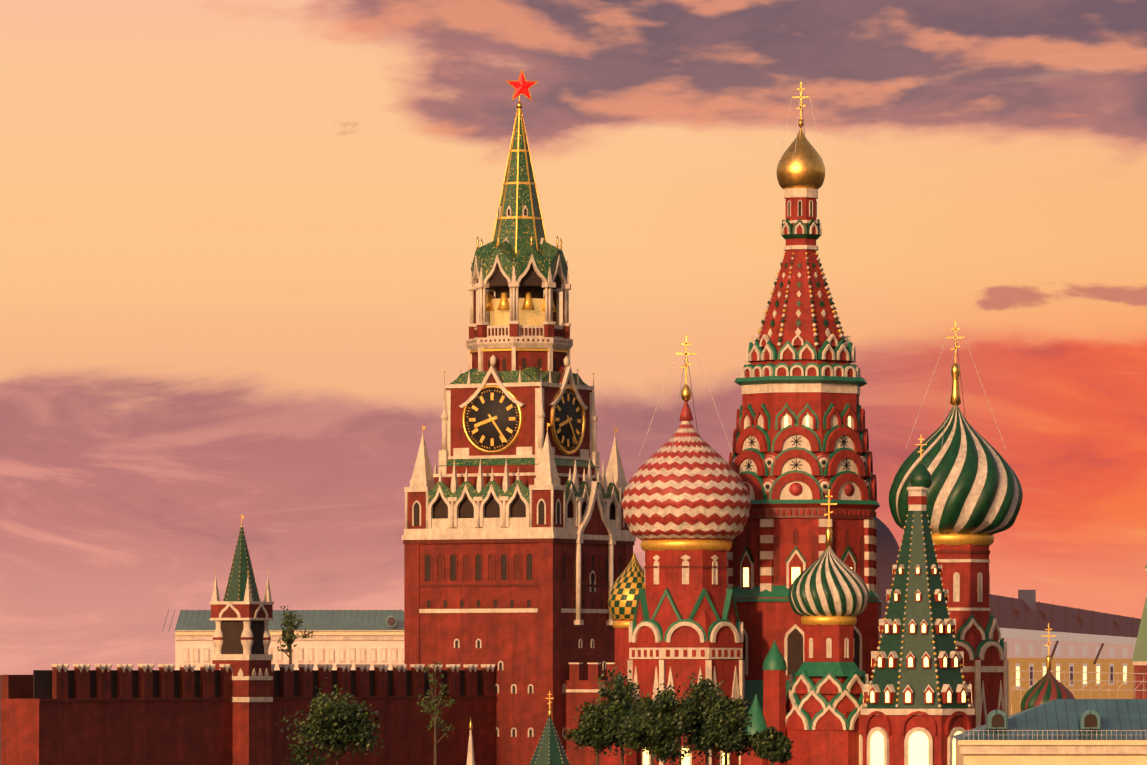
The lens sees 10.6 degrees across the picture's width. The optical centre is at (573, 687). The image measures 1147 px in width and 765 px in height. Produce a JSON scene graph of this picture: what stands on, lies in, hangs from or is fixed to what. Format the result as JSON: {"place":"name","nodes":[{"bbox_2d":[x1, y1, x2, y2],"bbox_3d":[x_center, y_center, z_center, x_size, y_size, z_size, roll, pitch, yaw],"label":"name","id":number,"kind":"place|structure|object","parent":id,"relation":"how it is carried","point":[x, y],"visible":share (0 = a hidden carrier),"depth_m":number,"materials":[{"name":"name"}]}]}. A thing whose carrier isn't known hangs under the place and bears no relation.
{"place":"outdoors","nodes":[
{"label":"outdoors","id":0,"kind":"place"},
{"bbox_2d":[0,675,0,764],"bbox_3d":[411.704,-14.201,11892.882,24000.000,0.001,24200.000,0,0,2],"label":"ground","id":1,"kind":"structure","parent":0,"point":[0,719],"depth_m":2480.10,"materials":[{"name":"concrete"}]},
{"bbox_2d":[210,514,273,764],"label":"wall tower","id":2,"kind":"structure","parent":1,"relation":"on","point":[242,615],"depth_m":569.03,"materials":[{"name":"brick"}]},
{"bbox_2d":[1,664,496,764],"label":"fortress wall","id":3,"kind":"structure","parent":1,"relation":"on","point":[105,714],"depth_m":564.30,"materials":[{"name":"brick"}]},
{"bbox_2d":[162,609,403,669],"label":"building","id":4,"kind":"structure","parent":1,"relation":"on","point":[357,636],"depth_m":741.59,"materials":[{"name":"beige paint"}]},
{"bbox_2d":[277,606,313,663],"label":"tree","id":5,"kind":"object","parent":1,"relation":"on","point":[287,639],"visible":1,"depth_m":661.19,"materials":[{"name":"green plant"}]},
{"bbox_2d":[276,677,384,764],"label":"tree","id":6,"kind":"object","parent":1,"relation":"on","point":[338,725],"visible":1,"depth_m":399.64,"materials":[{"name":"green plant"}]},
{"bbox_2d":[417,661,457,764],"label":"birch tree","id":7,"kind":"object","parent":1,"relation":"on","point":[432,701],"visible":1,"depth_m":420.49,"materials":[{"name":"green plant"}]},
{"bbox_2d":[466,691,569,764],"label":"spires","id":8,"kind":"object","parent":1,"relation":"on","point":[549,750],"visible":1,"depth_m":429.81,"materials":[{"name":"green metal"}]},
{"bbox_2d":[402,69,635,764],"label":"clock tower","id":9,"kind":"structure","parent":1,"relation":"on","point":[518,538],"depth_m":615.26,"materials":[{"name":"brick"}]},
{"bbox_2d":[563,697,623,764],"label":"tree","id":10,"kind":"object","parent":1,"relation":"on","point":[595,729],"visible":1,"depth_m":387.59,"materials":[{"name":"green plant"}]},
{"bbox_2d":[574,666,654,764],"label":"tree","id":11,"kind":"object","parent":1,"relation":"on","point":[616,703],"visible":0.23,"depth_m":399.68,"materials":[{"name":"green plant"}]},
{"bbox_2d":[610,711,695,764],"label":"tree","id":12,"kind":"object","parent":1,"relation":"on","point":[657,739],"visible":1,"depth_m":384.38,"materials":[{"name":"green plant"}]},
{"bbox_2d":[625,673,730,764],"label":"tree","id":13,"kind":"object","parent":1,"relation":"on","point":[665,704],"visible":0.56,"depth_m":394.17,"materials":[{"name":"green plant"}]},
{"bbox_2d":[676,689,730,764],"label":"tree","id":14,"kind":"object","parent":1,"relation":"on","point":[697,733],"visible":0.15,"depth_m":397.43,"materials":[{"name":"green plant"}]},
{"bbox_2d":[694,691,757,764],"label":"tree","id":15,"kind":"object","parent":1,"relation":"on","point":[726,721],"visible":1,"depth_m":391.23,"materials":[{"name":"green plant"}]},
{"bbox_2d":[743,725,793,764],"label":"tree","id":16,"kind":"object","parent":1,"relation":"on","point":[771,745],"visible":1,"depth_m":391.24,"materials":[{"name":"green plant"}]},
{"bbox_2d":[603,82,1074,764],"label":"cathedral","id":17,"kind":"structure","parent":1,"relation":"on","point":[755,580],"depth_m":472.33,"materials":[{"name":"brick"}]},
{"bbox_2d":[874,517,899,577],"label":"dome","id":18,"kind":"structure","parent":1,"relation":"on","point":[887,549],"depth_m":694.67,"materials":[{"name":"grey metal"}]},
{"bbox_2d":[876,576,1140,715],"bbox_3d":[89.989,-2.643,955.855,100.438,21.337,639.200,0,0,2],"label":"building","id":19,"kind":"structure","parent":1,"relation":"on","point":[1083,640],"depth_m":829.79,"materials":[{"name":"beige paint"}]},
{"bbox_2d":[952,699,1146,764],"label":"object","id":20,"kind":"structure","parent":1,"relation":"on","point":[1084,732],"depth_m":259.64,"materials":[{"name":"teal metal"}]},
{"bbox_2d":[1011,670,1146,714],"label":"scaffolding","id":21,"kind":"object","parent":1,"relation":"on","point":[1073,680],"depth_m":658.52,"materials":[{"name":"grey metal"}]},
{"bbox_2d":[1132,566,1146,698],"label":"tower","id":22,"kind":"structure","parent":1,"relation":"on","point":[1139,659],"depth_m":795.76,"materials":[{"name":"brick"}]},
{"bbox_2d":[0,0,1146,674],"label":"sky","id":23,"kind":"structure","parent":0,"point":[238,243],"materials":[{"name":"orange"}]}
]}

